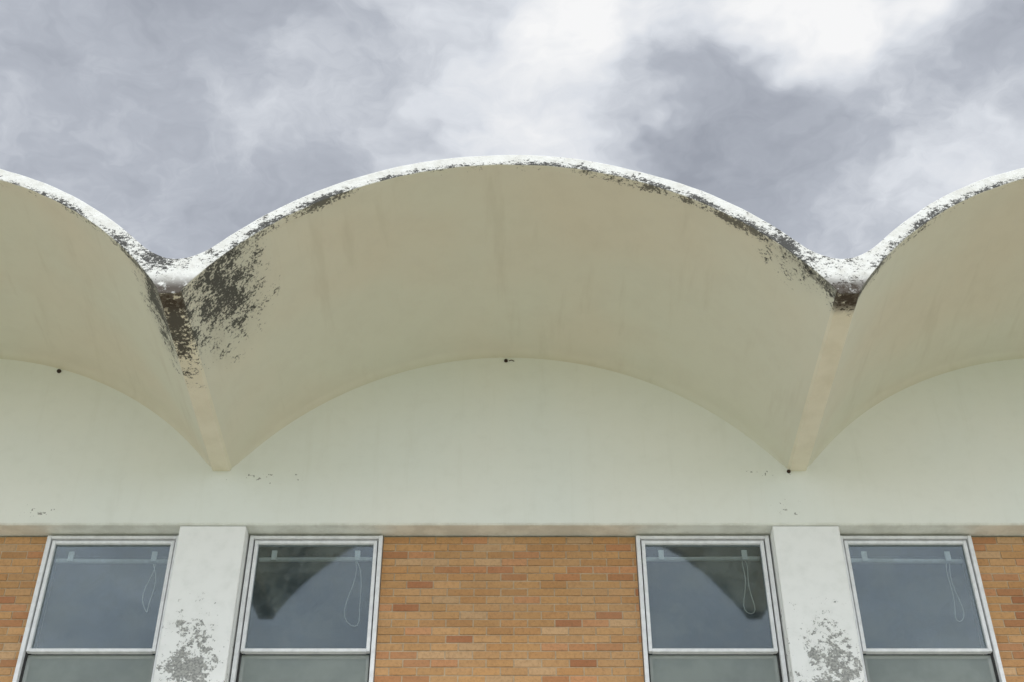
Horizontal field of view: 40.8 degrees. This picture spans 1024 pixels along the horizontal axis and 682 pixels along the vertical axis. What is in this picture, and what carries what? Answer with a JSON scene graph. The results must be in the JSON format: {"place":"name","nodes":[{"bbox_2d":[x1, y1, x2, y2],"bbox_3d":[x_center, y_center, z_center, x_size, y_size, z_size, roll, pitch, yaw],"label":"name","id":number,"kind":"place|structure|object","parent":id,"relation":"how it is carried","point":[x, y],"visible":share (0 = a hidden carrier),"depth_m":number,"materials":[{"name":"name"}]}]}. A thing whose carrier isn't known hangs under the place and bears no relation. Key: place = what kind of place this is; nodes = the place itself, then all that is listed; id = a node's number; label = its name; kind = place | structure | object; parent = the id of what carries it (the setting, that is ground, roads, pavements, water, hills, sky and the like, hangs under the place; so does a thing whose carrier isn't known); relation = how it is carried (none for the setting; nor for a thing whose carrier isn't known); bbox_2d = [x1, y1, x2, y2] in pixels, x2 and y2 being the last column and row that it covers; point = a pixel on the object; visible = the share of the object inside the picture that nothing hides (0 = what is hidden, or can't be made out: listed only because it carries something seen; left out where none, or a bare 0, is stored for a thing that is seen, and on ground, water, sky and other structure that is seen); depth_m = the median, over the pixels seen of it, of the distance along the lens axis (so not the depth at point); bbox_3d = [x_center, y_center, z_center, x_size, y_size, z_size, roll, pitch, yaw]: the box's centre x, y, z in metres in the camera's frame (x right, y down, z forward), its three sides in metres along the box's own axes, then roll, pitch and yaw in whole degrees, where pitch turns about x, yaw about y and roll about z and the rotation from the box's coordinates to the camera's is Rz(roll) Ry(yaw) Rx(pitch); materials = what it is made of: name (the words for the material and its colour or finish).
{"place":"outdoors","nodes":[
{"label":"outdoors","id":0,"kind":"place"},
{"bbox_2d":[36,556,983,654],"bbox_3d":[-0.020,7.824,13.199,22.500,7.600,11.630,0,-39,0],"label":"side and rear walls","id":1,"kind":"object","parent":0,"point":[243,654],"depth_m":10.79,"materials":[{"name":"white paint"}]},
{"bbox_2d":[0,155,1023,470],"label":"vaulted concrete canopy","id":2,"kind":"object","parent":1,"relation":"on","point":[778,345],"visible":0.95,"depth_m":10.31,"materials":[{"name":"paint"}]},
{"bbox_2d":[0,0,1023,258],"label":"sky","id":3,"kind":"structure","parent":0,"point":[185,124],"materials":[{"name":"grey"}]},
{"label":"ground","id":4,"kind":"structure","parent":0,"visible":0},
{"bbox_2d":[153,526,864,681],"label":"white piers","id":5,"kind":"structure","parent":4,"relation":"on","point":[204,598],"depth_m":10.03,"materials":[{"name":"paint"}]},
{"bbox_2d":[0,358,1023,539],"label":"wall","id":6,"kind":"structure","parent":5,"relation":"on","point":[500,447],"depth_m":10.78,"materials":[{"name":"white paint"}]},
{"bbox_2d":[0,537,1023,681],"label":"brick panels","id":7,"kind":"object","parent":4,"relation":"on","point":[491,654],"visible":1,"depth_m":10.19,"materials":[{"name":"orange brick"}]},
{"bbox_2d":[0,537,1023,681],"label":"mortar backing","id":8,"kind":"object","parent":4,"relation":"on","point":[583,642],"visible":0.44,"depth_m":10.17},
{"bbox_3d":[-0.020,4.680,8.071,21.967,4.129,0.280,0,-39,0],"label":"window","id":9,"kind":"object","parent":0,"visible":0},
{"bbox_2d":[12,536,177,681],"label":"frame","id":10,"kind":"object","parent":9,"relation":"on","point":[51,545],"visible":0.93,"depth_m":10.26,"materials":[{"name":"white metal"}]},
{"bbox_2d":[22,655,154,681],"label":"screen","id":11,"kind":"object","parent":10,"relation":"attached to","point":[88,668],"visible":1,"depth_m":9.90,"materials":[{"name":"grey glass"}]},
{"bbox_2d":[19,541,175,681],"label":"gasket","id":12,"kind":"object","parent":10,"relation":"attached to","point":[23,666],"visible":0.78,"depth_m":9.90,"materials":[{"name":"black rubber"}]},
{"bbox_2d":[30,547,169,654],"bbox_3d":[-3.045,2.389,10.088,1.075,1.992,0.178,0,-39,0],"label":"window","id":13,"kind":"structure","parent":10,"relation":"in","point":[94,605],"depth_m":10.50,"materials":[{"name":"clear glass"}]},
{"bbox_2d":[56,552,167,611],"bbox_3d":[-3.045,1.815,10.372,0.865,0.490,0.053,0,-39,0],"label":"blind rail","id":14,"kind":"object","parent":10,"relation":"attached to","point":[153,560],"visible":0.99,"depth_m":10.48,"materials":[{"name":"plastic"}]},
{"bbox_2d":[230,536,383,681],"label":"frame","id":15,"kind":"object","parent":9,"relation":"on","point":[315,541],"visible":0.98,"depth_m":10.25,"materials":[{"name":"white metal"}]},
{"bbox_2d":[238,655,368,681],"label":"screen","id":16,"kind":"object","parent":15,"relation":"attached to","point":[303,668],"visible":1,"depth_m":9.90,"materials":[{"name":"grey glass"}]},
{"bbox_2d":[236,541,378,681],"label":"gasket","id":17,"kind":"object","parent":15,"relation":"attached to","point":[239,663],"visible":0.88,"depth_m":10.02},
{"bbox_2d":[244,547,373,654],"bbox_3d":[-1.496,2.389,10.088,1.075,1.992,0.178,0,-39,0],"label":"window","id":18,"kind":"structure","parent":15,"relation":"in","point":[297,604],"depth_m":10.50,"materials":[{"name":"clear glass"}]},
{"bbox_2d":[259,550,372,626],"bbox_3d":[-1.496,1.857,10.338,0.865,0.618,0.053,0,-39,0],"label":"blind rail","id":19,"kind":"object","parent":15,"relation":"attached to","point":[357,558],"visible":0.99,"depth_m":10.49,"materials":[{"name":"plastic"}]},
{"bbox_2d":[635,536,787,681],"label":"frame","id":20,"kind":"object","parent":9,"relation":"on","point":[704,541],"visible":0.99,"depth_m":10.25,"materials":[{"name":"white metal"}]},
{"bbox_2d":[646,550,759,613],"bbox_3d":[1.456,1.816,10.371,0.865,0.519,0.053,0,-39,0],"label":"blind rail","id":21,"kind":"object","parent":20,"relation":"attached to","point":[742,558],"visible":0.98,"depth_m":10.49,"materials":[{"name":"plastic"}]},
{"bbox_2d":[645,547,774,654],"bbox_3d":[1.456,2.389,10.088,1.075,1.992,0.178,0,-39,0],"label":"window","id":22,"kind":"structure","parent":20,"relation":"in","point":[695,604],"depth_m":10.50,"materials":[{"name":"clear glass"}]},
{"bbox_2d":[640,541,782,681],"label":"gasket","id":23,"kind":"object","parent":20,"relation":"attached to","point":[779,666],"visible":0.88,"depth_m":10.03,"materials":[{"name":"black rubber"}]},
{"bbox_2d":[649,655,779,681],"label":"screen","id":24,"kind":"object","parent":20,"relation":"attached to","point":[714,668],"visible":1,"depth_m":9.90,"materials":[{"name":"grey glass"}]},
{"bbox_2d":[840,536,1005,681],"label":"frame","id":25,"kind":"object","parent":9,"relation":"on","point":[965,543],"visible":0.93,"depth_m":10.26,"materials":[{"name":"white metal"}]},
{"bbox_2d":[851,551,963,621],"bbox_3d":[3.005,1.845,10.348,0.865,0.572,0.053,0,-39,0],"label":"blind rail","id":26,"kind":"object","parent":25,"relation":"attached to","point":[946,560],"visible":0.99,"depth_m":10.48,"materials":[{"name":"plastic"}]},
{"bbox_2d":[849,547,987,654],"bbox_3d":[3.005,2.389,10.088,1.075,1.992,0.178,0,-39,0],"label":"window","id":27,"kind":"structure","parent":25,"relation":"in","point":[906,605],"depth_m":10.50,"materials":[{"name":"clear glass"}]},
{"bbox_2d":[843,541,999,681],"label":"gasket","id":28,"kind":"object","parent":25,"relation":"attached to","point":[994,667],"visible":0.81,"depth_m":9.89,"materials":[{"name":"black rubber"}]},
{"bbox_2d":[863,655,996,681],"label":"screen","id":29,"kind":"object","parent":25,"relation":"attached to","point":[929,668],"visible":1,"depth_m":9.90,"materials":[{"name":"grey glass"}]}
]}

